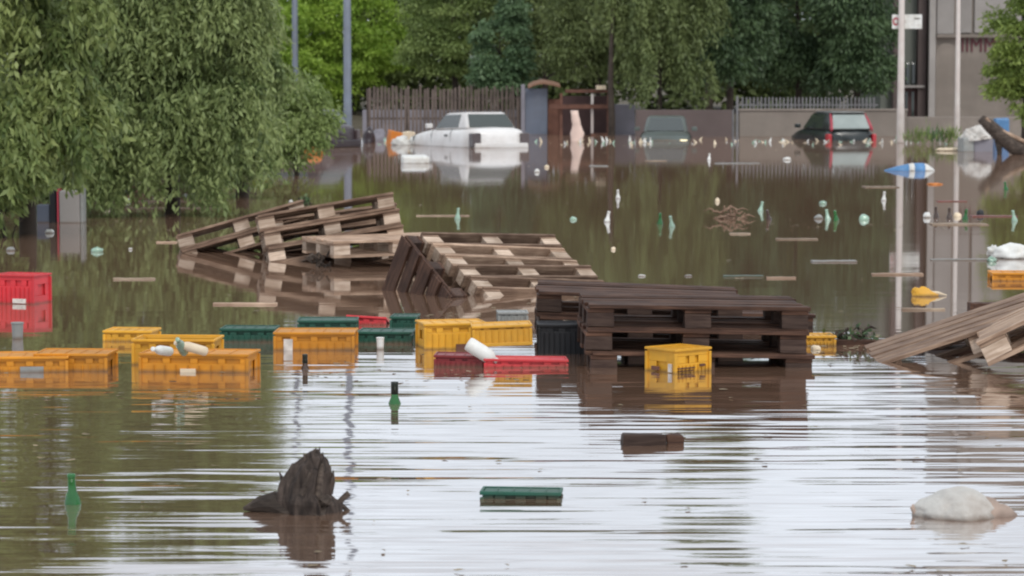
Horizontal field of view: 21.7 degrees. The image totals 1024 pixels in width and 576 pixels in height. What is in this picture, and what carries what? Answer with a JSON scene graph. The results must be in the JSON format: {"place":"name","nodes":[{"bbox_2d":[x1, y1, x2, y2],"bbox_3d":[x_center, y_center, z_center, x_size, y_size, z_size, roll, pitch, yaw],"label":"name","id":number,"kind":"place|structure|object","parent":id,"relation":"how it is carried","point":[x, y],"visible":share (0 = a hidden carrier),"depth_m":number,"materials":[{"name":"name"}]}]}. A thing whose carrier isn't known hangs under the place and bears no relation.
{"place":"outdoors","nodes":[
{"label":"outdoors","id":0,"kind":"place"},
{"bbox_2d":[2,63,853,130],"bbox_3d":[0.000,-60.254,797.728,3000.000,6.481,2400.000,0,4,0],"label":"ground","id":1,"kind":"structure","parent":0,"point":[357,120],"depth_m":118.25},
{"bbox_2d":[0,132,54,237],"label":"bank shrub","id":2,"kind":"object","parent":1,"relation":"on","point":[24,197],"visible":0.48,"depth_m":26.81,"materials":[{"name":"green plant"}]},
{"bbox_2d":[0,0,135,234],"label":"willow tree","id":3,"kind":"object","parent":1,"relation":"on","point":[59,105],"visible":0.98,"depth_m":27.02,"materials":[{"name":"green plant"}]},
{"bbox_2d":[36,0,294,217],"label":"willow tree","id":4,"kind":"object","parent":1,"relation":"on","point":[193,117],"visible":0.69,"depth_m":31.21,"materials":[{"name":"green plant"}]},
{"bbox_2d":[143,0,317,195],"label":"willow tree","id":5,"kind":"object","parent":1,"relation":"on","point":[243,180],"visible":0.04,"depth_m":36.77,"materials":[{"name":"green plant"}]},
{"bbox_2d":[200,0,326,77],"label":"lime tree","id":6,"kind":"object","parent":1,"relation":"on","point":[303,61],"visible":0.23,"depth_m":102.87,"materials":[{"name":"green plant"}]},
{"bbox_2d":[267,67,345,175],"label":"bank shrub","id":7,"kind":"object","parent":1,"relation":"on","point":[313,139],"visible":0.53,"depth_m":46.03,"materials":[{"name":"green plant"}]},
{"bbox_2d":[285,0,418,114],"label":"lime tree","id":8,"kind":"object","parent":1,"relation":"on","point":[368,65],"visible":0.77,"depth_m":103.69,"materials":[{"name":"green plant"}]},
{"bbox_2d":[365,0,457,108],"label":"broadleaf tree","id":9,"kind":"object","parent":1,"relation":"on","point":[395,80],"visible":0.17,"depth_m":108.70,"materials":[{"name":"green plant"}]},
{"bbox_2d":[0,0,853,111],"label":"wood","id":10,"kind":"object","parent":1,"relation":"on","point":[674,98],"visible":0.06,"depth_m":109.06,"materials":[{"name":"green plant"}]},
{"bbox_2d":[362,110,515,130],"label":"back wall","id":11,"kind":"structure","parent":1,"relation":"on","point":[364,112],"depth_m":95.81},
{"bbox_2d":[366,85,520,132],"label":"picket fence","id":12,"kind":"object","parent":1,"relation":"on","point":[434,98],"visible":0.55,"depth_m":92.03,"materials":[{"name":"brown wood"}]},
{"bbox_2d":[390,0,503,109],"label":"broadleaf tree","id":13,"kind":"object","parent":1,"relation":"on","point":[449,44],"visible":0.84,"depth_m":99.70,"materials":[{"name":"green plant"}]},
{"bbox_2d":[463,0,540,112],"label":"broadleaf tree","id":14,"kind":"object","parent":1,"relation":"on","point":[512,22],"visible":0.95,"depth_m":92.66,"materials":[{"name":"green plant"}]},
{"bbox_2d":[482,0,599,98],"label":"broadleaf tree","id":15,"kind":"object","parent":1,"relation":"on","point":[535,28],"visible":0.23,"depth_m":98.79,"materials":[{"name":"green plant"}]},
{"bbox_2d":[532,0,641,95],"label":"broadleaf tree","id":16,"kind":"object","parent":1,"relation":"on","point":[570,37],"visible":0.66,"depth_m":90.82,"materials":[{"name":"green plant"}]},
{"bbox_2d":[608,0,614,135],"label":"bare trunk","id":17,"kind":"object","parent":1,"relation":"on","point":[611,118],"visible":0.66,"depth_m":85.69,"materials":[{"name":"brown plant"}]},
{"bbox_2d":[615,104,634,134],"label":"kiosk wall","id":18,"kind":"structure","parent":1,"relation":"on","point":[624,119],"depth_m":87.84,"materials":[{"name":"grey metal"}]},
{"bbox_2d":[585,0,734,109],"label":"weeping willow","id":19,"kind":"object","parent":1,"relation":"on","point":[672,30],"visible":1,"depth_m":85.29,"materials":[{"name":"green plant"}]},
{"bbox_2d":[636,110,731,136],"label":"concrete wall","id":20,"kind":"structure","parent":1,"relation":"on","point":[712,123],"depth_m":83.84,"materials":[{"name":"concrete"}]},
{"bbox_2d":[682,0,788,109],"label":"conifer tree","id":21,"kind":"object","parent":1,"relation":"on","point":[736,57],"visible":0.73,"depth_m":87.74,"materials":[{"name":"green plant"}]},
{"bbox_2d":[731,0,851,108],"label":"conifer tree","id":22,"kind":"object","parent":1,"relation":"on","point":[798,58],"visible":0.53,"depth_m":91.68,"materials":[{"name":"green plant"}]},
{"bbox_2d":[738,97,907,136],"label":"concrete wall","id":23,"kind":"structure","parent":1,"relation":"on","point":[765,122],"depth_m":83.85,"materials":[{"name":"grey concrete"}]},
{"bbox_2d":[797,0,910,108],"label":"tree","id":24,"kind":"object","parent":1,"relation":"on","point":[853,57],"visible":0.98,"depth_m":89.80,"materials":[{"name":"green plant"}]},
{"bbox_2d":[892,0,921,142],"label":"sign pole","id":25,"kind":"object","parent":1,"relation":"on","point":[901,22],"visible":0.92,"depth_m":74.30,"materials":[{"name":"grey metal"}]},
{"bbox_2d":[859,0,1022,116],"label":"concrete building","id":26,"kind":"structure","parent":1,"relation":"on","point":[929,61],"depth_m":95.70,"materials":[{"name":"grey concrete"}]},
{"bbox_2d":[904,88,916,116],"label":"door","id":27,"kind":"structure","parent":26,"relation":"in","point":[909,90],"depth_m":96.31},
{"bbox_2d":[954,0,960,140],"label":"sign pole","id":28,"kind":"object","parent":1,"relation":"on","point":[957,81],"visible":0.66,"depth_m":77.33,"materials":[{"name":"grey metal"}]},
{"bbox_2d":[907,117,1021,135],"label":"plinth wall","id":29,"kind":"structure","parent":1,"relation":"on","point":[942,122],"depth_m":84.85,"materials":[{"name":"concrete"}]},
{"bbox_2d":[977,0,1023,138],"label":"riverside tree","id":30,"kind":"object","parent":1,"relation":"on","point":[1008,72],"visible":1,"depth_m":67.72,"materials":[{"name":"green plant"}]},
{"bbox_2d":[0,131,1023,575],"bbox_3d":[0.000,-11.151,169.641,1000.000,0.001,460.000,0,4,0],"label":"flood water","id":31,"kind":"structure","parent":0,"point":[822,493],"depth_m":12.88,"materials":[{"name":"brown liquid"}]},
{"bbox_2d":[0,272,51,304],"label":"red crate","id":32,"kind":"object","parent":31,"relation":"on","point":[33,288],"visible":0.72,"depth_m":18.68,"materials":[{"name":"plastic"}]},
{"bbox_2d":[0,351,68,372],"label":"yellow crate","id":33,"kind":"object","parent":31,"relation":"on","point":[20,361],"visible":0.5,"depth_m":14.16,"materials":[{"name":"plastic"}]},
{"bbox_2d":[37,186,85,222],"bbox_3d":[-5.088,-0.749,30.106,0.530,0.826,0.307,0,4,-3],"label":"upright cabinet","id":34,"kind":"object","parent":31,"relation":"in","point":[59,208],"visible":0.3,"depth_m":29.97,"materials":[{"name":"metal"}]},
{"bbox_2d":[64,473,80,504],"bbox_3d":[-1.592,0.803,9.674,0.063,0.265,0.063,-2,7,0],"label":"green bottle","id":35,"kind":"object","parent":31,"relation":"in","point":[72,497],"visible":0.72,"depth_m":9.65,"materials":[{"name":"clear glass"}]},
{"bbox_2d":[33,348,117,371],"bbox_3d":[-2.346,0.473,14.359,0.400,0.270,0.300,0,4,3],"label":"yellow crate","id":36,"kind":"object","parent":31,"relation":"on","point":[93,359],"visible":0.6,"depth_m":14.22,"materials":[{"name":"plastic"}]},
{"bbox_2d":[102,327,160,341],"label":"yellow crate","id":37,"kind":"object","parent":31,"relation":"on","point":[120,333],"visible":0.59,"depth_m":15.90,"materials":[{"name":"plastic"}]},
{"bbox_2d":[131,334,223,364],"bbox_3d":[-1.837,0.404,14.680,0.460,0.270,0.300,0,4,4],"label":"yellow crate","id":38,"kind":"object","parent":31,"relation":"on","point":[142,343],"visible":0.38,"depth_m":14.55,"materials":[{"name":"plastic"}]},
{"bbox_2d":[138,348,260,372],"bbox_3d":[-1.673,0.472,14.305,0.600,0.270,0.300,1,4,7],"label":"yellow crate","id":39,"kind":"object","parent":31,"relation":"on","point":[217,360],"visible":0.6,"depth_m":14.17,"materials":[{"name":"plastic"}]},
{"bbox_2d":[174,341,207,355],"bbox_3d":[-1.682,0.309,13.938,0.051,0.050,0.212,9,-7,44],"label":"crate bottle","id":40,"kind":"object","parent":39,"relation":"in","point":[191,347],"visible":1,"depth_m":13.94,"materials":[{"name":"beige plastic"}]},
{"bbox_2d":[181,218,307,252],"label":"wooden pallet","id":41,"kind":"object","parent":31,"relation":"on","point":[245,241],"visible":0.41,"depth_m":24.50,"materials":[{"name":"brown wood"}]},
{"bbox_2d":[176,199,303,250],"bbox_3d":[-2.527,-0.567,24.895,1.222,0.149,0.829,-16,0,-6],"label":"wooden pallet","id":42,"kind":"object","parent":41,"relation":"on","point":[239,225],"visible":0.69,"depth_m":24.50,"materials":[{"name":"brown wood"}]},
{"bbox_2d":[219,325,279,341],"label":"green crate","id":43,"kind":"object","parent":31,"relation":"on","point":[247,333],"visible":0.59,"depth_m":15.87,"materials":[{"name":"plastic"}]},
{"bbox_2d":[292,0,297,80],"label":"street lamp","id":44,"kind":"object","parent":31,"relation":"in","point":[295,31],"depth_m":98.61,"materials":[{"name":"grey metal"}]},
{"bbox_2d":[243,446,350,515],"bbox_3d":[-0.761,0.720,9.505,0.344,0.313,0.209,2,5,26],"label":"tree stump","id":45,"kind":"object","parent":31,"relation":"in","point":[306,484],"visible":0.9,"depth_m":9.44,"materials":[{"name":"brown wood"}]},
{"bbox_2d":[273,328,357,350],"bbox_3d":[-1.138,0.378,15.496,0.470,0.270,0.300,0,4,1],"label":"yellow crate","id":46,"kind":"object","parent":31,"relation":"on","point":[315,338],"visible":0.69,"depth_m":15.35,"materials":[{"name":"plastic"}]},
{"bbox_2d":[301,250,331,266],"bbox_3d":[-1.654,-0.224,22.580,0.277,0.190,0.261,0,4,0],"label":"branch bundle","id":47,"kind":"object","parent":31,"relation":"on","point":[319,261],"visible":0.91,"depth_m":22.55,"materials":[{"name":"brown plant"}]},
{"bbox_2d":[285,243,358,252],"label":"wooden pallet","id":48,"kind":"object","parent":31,"relation":"on","point":[351,244],"depth_m":24.49,"materials":[{"name":"brown wood"}]},
{"bbox_2d":[259,221,375,248],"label":"wooden pallet","id":49,"kind":"object","parent":48,"relation":"on","point":[343,228],"visible":0.05,"depth_m":24.50,"materials":[{"name":"brown wood"}]},
{"bbox_2d":[275,203,396,225],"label":"wooden pallet","id":50,"kind":"object","parent":49,"relation":"on","point":[278,222],"visible":0.07,"depth_m":24.45,"materials":[{"name":"brown wood"}]},
{"bbox_2d":[297,317,358,327],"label":"green crate","id":51,"kind":"object","parent":31,"relation":"on","point":[328,322],"visible":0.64,"depth_m":16.66,"materials":[{"name":"plastic"}]},
{"bbox_2d":[319,109,360,147],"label":"dark car","id":52,"kind":"object","parent":31,"relation":"on","point":[351,135],"visible":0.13,"depth_m":69.11,"materials":[{"name":"paint"}]},
{"bbox_2d":[287,256,393,261],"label":"wooden pallet","id":53,"kind":"object","parent":31,"relation":"on","point":[348,259],"visible":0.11,"depth_m":23.29,"materials":[{"name":"brown wood"}]},
{"bbox_2d":[263,224,403,261],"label":"wooden pallet","id":54,"kind":"object","parent":53,"relation":"on","point":[275,254],"visible":0.41,"depth_m":23.31,"materials":[{"name":"brown wood"}]},
{"bbox_2d":[259,208,400,250],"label":"wooden pallet","id":55,"kind":"object","parent":54,"relation":"on","point":[384,218],"visible":0.92,"depth_m":23.33,"materials":[{"name":"brown wood"}]},
{"bbox_2d":[255,192,394,235],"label":"wooden pallet","id":56,"kind":"object","parent":55,"relation":"on","point":[326,211],"visible":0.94,"depth_m":23.31,"materials":[{"name":"brown wood"}]},
{"bbox_2d":[302,232,420,257],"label":"wooden pallet","id":57,"kind":"object","parent":53,"relation":"on","point":[372,245],"visible":0.62,"depth_m":22.70,"materials":[{"name":"brown wood"}]},
{"bbox_2d":[343,0,351,125],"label":"street lamp","id":58,"kind":"object","parent":31,"relation":"in","point":[347,111],"visible":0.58,"depth_m":78.91,"materials":[{"name":"grey metal"}]},
{"bbox_2d":[346,315,389,324],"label":"red crate","id":59,"kind":"object","parent":31,"relation":"on","point":[369,320],"visible":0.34,"depth_m":17.00,"materials":[{"name":"plastic"}]},
{"bbox_2d":[357,328,414,343],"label":"green crate","id":60,"kind":"object","parent":31,"relation":"on","point":[393,335],"visible":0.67,"depth_m":15.77,"materials":[{"name":"plastic"}]},
{"bbox_2d":[389,313,420,327],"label":"green crate","id":61,"kind":"object","parent":31,"relation":"on","point":[402,320],"visible":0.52,"depth_m":16.64,"materials":[{"name":"plastic"}]},
{"bbox_2d":[401,155,428,162],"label":"white tub","id":62,"kind":"object","parent":31,"relation":"on","point":[414,158],"visible":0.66,"depth_m":53.95,"materials":[{"name":"plastic"}]},
{"bbox_2d":[382,235,466,297],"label":"wooden pallet","id":63,"kind":"object","parent":31,"relation":"on","point":[429,274],"visible":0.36,"depth_m":19.61,"materials":[{"name":"brown wood"}]},
{"bbox_2d":[415,318,484,349],"bbox_3d":[-0.353,0.328,15.565,0.380,0.270,0.300,-1,4,-12],"label":"yellow crate","id":64,"kind":"object","parent":31,"relation":"on","point":[431,334],"visible":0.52,"depth_m":15.42,"materials":[{"name":"plastic"}]},
{"bbox_2d":[434,351,482,366],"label":"maroon crate","id":65,"kind":"object","parent":31,"relation":"on","point":[455,359],"visible":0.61,"depth_m":14.44,"materials":[{"name":"red plastic"}]},
{"bbox_2d":[413,112,528,147],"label":"white car","id":66,"kind":"object","parent":31,"relation":"on","point":[480,129],"visible":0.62,"depth_m":68.87,"materials":[{"name":"paint"}]},
{"bbox_2d":[470,320,532,346],"bbox_3d":[-0.060,0.260,15.095,0.340,0.120,0.250,-2,4,-3],"label":"yellow crate","id":67,"kind":"object","parent":31,"relation":"on","point":[503,333],"visible":0.93,"depth_m":14.98,"materials":[{"name":"plastic"}]},
{"bbox_2d":[480,287,536,296],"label":"wooden pallet","id":68,"kind":"object","parent":31,"relation":"on","point":[493,291],"visible":0.06,"depth_m":19.50,"materials":[{"name":"brown wood"}]},
{"bbox_2d":[2,141,1022,571],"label":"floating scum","id":69,"kind":"object","parent":31,"relation":"on","point":[518,379],"visible":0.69,"depth_m":13.76,"materials":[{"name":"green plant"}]},
{"bbox_2d":[496,310,528,320],"bbox_3d":[0.002,0.208,17.236,0.200,0.120,0.200,0,4,-3],"label":"grey box","id":70,"kind":"object","parent":31,"relation":"on","point":[511,315],"visible":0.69,"depth_m":17.14,"materials":[{"name":"plastic"}]},
{"bbox_2d":[479,486,562,500],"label":"green crate","id":71,"kind":"object","parent":31,"relation":"on","point":[516,493],"visible":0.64,"depth_m":9.77,"materials":[{"name":"plastic"}]},
{"bbox_2d":[483,355,568,367],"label":"red crate","id":72,"kind":"object","parent":31,"relation":"on","point":[507,361],"visible":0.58,"depth_m":14.40,"materials":[{"name":"plastic"}]},
{"bbox_2d":[464,338,498,363],"bbox_3d":[-0.160,0.348,14.416,0.193,0.080,0.079,32,4,-2],"label":"white bottle","id":73,"kind":"object","parent":72,"relation":"on","point":[477,349],"visible":1,"depth_m":14.38,"materials":[{"name":"plastic"}]},
{"bbox_2d":[464,275,603,295],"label":"wooden pallet","id":74,"kind":"object","parent":31,"relation":"on","point":[475,285],"visible":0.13,"depth_m":19.64,"materials":[{"name":"brown wood"}]},
{"bbox_2d":[448,264,597,290],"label":"wooden pallet","id":75,"kind":"object","parent":74,"relation":"on","point":[462,274],"visible":0.27,"depth_m":19.85,"materials":[{"name":"brown wood"}]},
{"bbox_2d":[441,253,578,285],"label":"wooden pallet","id":76,"kind":"object","parent":75,"relation":"on","point":[450,262],"visible":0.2,"depth_m":19.86,"materials":[{"name":"brown wood"}]},
{"bbox_2d":[425,242,572,290],"bbox_3d":[-0.195,0.060,20.211,1.220,0.828,0.149,2,33,-35],"label":"wooden pallet","id":77,"kind":"object","parent":76,"relation":"on","point":[437,251],"visible":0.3,"depth_m":20.02,"materials":[{"name":"brown wood"}]},
{"bbox_2d":[409,232,561,289],"bbox_3d":[-0.273,-0.032,20.290,1.222,0.829,0.149,0,34,-33],"label":"wooden pallet","id":78,"kind":"object","parent":77,"relation":"on","point":[514,239],"visible":0.21,"depth_m":20.10,"materials":[{"name":"brown wood"}]},
{"bbox_2d":[521,79,559,134],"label":"market booth","id":79,"kind":"object","parent":31,"relation":"on","point":[539,116],"visible":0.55,"depth_m":87.82,"materials":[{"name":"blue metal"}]},
{"bbox_2d":[536,320,583,353],"bbox_3d":[0.283,0.306,15.255,0.280,0.220,0.250,0,4,-1],"label":"black crate","id":80,"kind":"object","parent":31,"relation":"on","point":[556,336],"visible":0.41,"depth_m":15.14,"materials":[{"name":"plastic"}]},
{"bbox_2d":[570,110,583,140],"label":"padded roll","id":81,"kind":"object","parent":31,"relation":"on","point":[576,133],"visible":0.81,"depth_m":77.45,"materials":[{"name":"beige fabric"}]},
{"bbox_2d":[549,85,608,134],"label":"market stall","id":82,"kind":"object","parent":31,"relation":"on","point":[592,109],"visible":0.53,"depth_m":87.69,"materials":[{"name":"brown wood"}]},
{"bbox_2d":[620,433,683,445],"bbox_3d":[0.591,0.653,11.306,0.270,0.085,0.134,0,4,-6],"label":"wet carton","id":83,"kind":"object","parent":31,"relation":"on","point":[639,439],"visible":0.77,"depth_m":11.24,"materials":[{"name":"brown cardboard"}]},
{"bbox_2d":[634,115,696,139],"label":"grey car","id":84,"kind":"object","parent":31,"relation":"on","point":[665,127],"visible":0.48,"depth_m":79.28,"materials":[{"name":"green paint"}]},
{"bbox_2d":[645,343,711,373],"bbox_3d":[0.888,0.512,14.268,0.270,0.400,0.240,-4,6,-40],"label":"yellow crate","id":85,"kind":"object","parent":31,"relation":"on","point":[677,358],"visible":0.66,"depth_m":14.19,"materials":[{"name":"plastic"}]},
{"bbox_2d":[704,205,754,218],"bbox_3d":[2.524,-0.862,30.949,0.503,0.202,0.329,-2,5,-23],"label":"twig heap","id":86,"kind":"object","parent":31,"relation":"on","point":[731,215],"visible":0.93,"depth_m":30.93,"materials":[{"name":"brown wood"}]},
{"bbox_2d":[806,333,836,345],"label":"yellow crate","id":87,"kind":"object","parent":31,"relation":"on","point":[822,339],"visible":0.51,"depth_m":15.62,"materials":[{"name":"plastic"}]},
{"bbox_2d":[792,111,875,140],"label":"hatchback","id":88,"kind":"object","parent":31,"relation":"on","point":[839,125],"visible":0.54,"depth_m":77.75,"materials":[{"name":"black paint"}]},
{"bbox_2d":[822,322,881,341],"bbox_3d":[2.037,0.311,15.736,0.418,0.220,0.217,1,4,18],"label":"branch bundle","id":89,"kind":"object","parent":31,"relation":"on","point":[841,334],"visible":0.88,"depth_m":15.70,"materials":[{"name":"green plant"}]},
{"bbox_2d":[884,163,934,170],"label":"striped float","id":90,"kind":"object","parent":31,"relation":"on","point":[916,167],"visible":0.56,"depth_m":49.04,"materials":[{"name":"blue plastic"}]},
{"bbox_2d":[911,286,946,296],"bbox_3d":[3.032,0.054,19.383,0.258,0.133,0.140,0,4,0],"label":"orange bag","id":91,"kind":"object","parent":31,"relation":"on","point":[922,291],"visible":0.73,"depth_m":19.33,"materials":[{"name":"yellow plastic"}]},
{"bbox_2d":[864,293,1023,362],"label":"wooden pallet","id":92,"kind":"object","parent":31,"relation":"on","point":[967,326],"visible":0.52,"depth_m":14.98,"materials":[{"name":"brown wood"}]},
{"bbox_2d":[976,307,1023,365],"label":"wooden pallet","id":93,"kind":"object","parent":92,"relation":"on","point":[994,343],"visible":0.97,"depth_m":14.05,"materials":[{"name":"brown wood"}]},
{"bbox_2d":[910,486,1016,521],"bbox_3d":[1.582,0.799,9.405,0.316,0.200,0.260,3,5,39],"label":"floating sack","id":94,"kind":"object","parent":31,"relation":"on","point":[962,503],"visible":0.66,"depth_m":9.34,"materials":[{"name":"fabric"}]},
{"bbox_2d":[957,125,992,151],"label":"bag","id":95,"kind":"object","parent":31,"relation":"on","point":[977,138],"visible":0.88,"depth_m":64.02,"materials":[{"name":"grey plastic"}]},
{"bbox_2d":[978,115,1023,154],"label":"fallen log","id":96,"kind":"object","parent":31,"relation":"on","point":[1010,143],"visible":0.88,"depth_m":60.98,"materials":[{"name":"brown wood"}]},
{"bbox_2d":[987,270,1023,280],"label":"yellow crate","id":97,"kind":"object","parent":31,"relation":"on","point":[1005,275],"visible":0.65,"depth_m":20.90,"materials":[{"name":"plastic"}]},
{"bbox_2d":[991,242,1023,258],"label":"plastic bag","id":98,"kind":"object","parent":31,"relation":"on","point":[1010,250],"visible":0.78,"depth_m":23.63,"materials":[{"name":"white plastic"}]},
{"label":"wooden pallet","id":99,"kind":"object","parent":31,"relation":"on","visible":0},
{"bbox_2d":[584,340,814,367],"bbox_3d":[1.015,0.394,14.792,1.225,0.149,0.830,1,4,-1],"label":"wooden pallet","id":100,"kind":"object","parent":99,"relation":"on","point":[602,359],"visible":0.29,"depth_m":14.40,"materials":[{"name":"brown wood"}]},
{"bbox_2d":[577,315,808,354],"bbox_3d":[0.982,0.268,14.811,1.225,0.149,0.830,1,4,-2],"label":"wooden pallet","id":101,"kind":"object","parent":100,"relation":"on","point":[590,340],"visible":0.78,"depth_m":14.43,"materials":[{"name":"brown wood"}]},
{"bbox_2d":[578,293,810,330],"bbox_3d":[0.993,0.138,14.822,1.225,0.149,0.830,1,4,-2],"label":"wooden pallet","id":102,"kind":"object","parent":101,"relation":"on","point":[694,311],"visible":0.99,"depth_m":14.53,"materials":[{"name":"brown wood"}]},
{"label":"wooden pallet","id":103,"kind":"object","parent":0,"visible":0},
{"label":"wooden pallet","id":104,"kind":"object","parent":103,"relation":"on","visible":0},
{"bbox_2d":[534,307,742,338],"bbox_3d":[0.744,0.220,15.920,1.225,0.149,0.830,2,5,-1],"label":"wooden pallet","id":105,"kind":"object","parent":104,"relation":"on","point":[653,335],"visible":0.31,"depth_m":15.53,"materials":[{"name":"brown wood"}]},
{"bbox_2d":[535,280,742,316],"bbox_3d":[0.747,0.077,15.895,1.225,0.149,0.830,2,5,0],"label":"wooden pallet","id":106,"kind":"object","parent":105,"relation":"on","point":[550,294],"visible":0.62,"depth_m":15.81,"materials":[{"name":"brown wood"}]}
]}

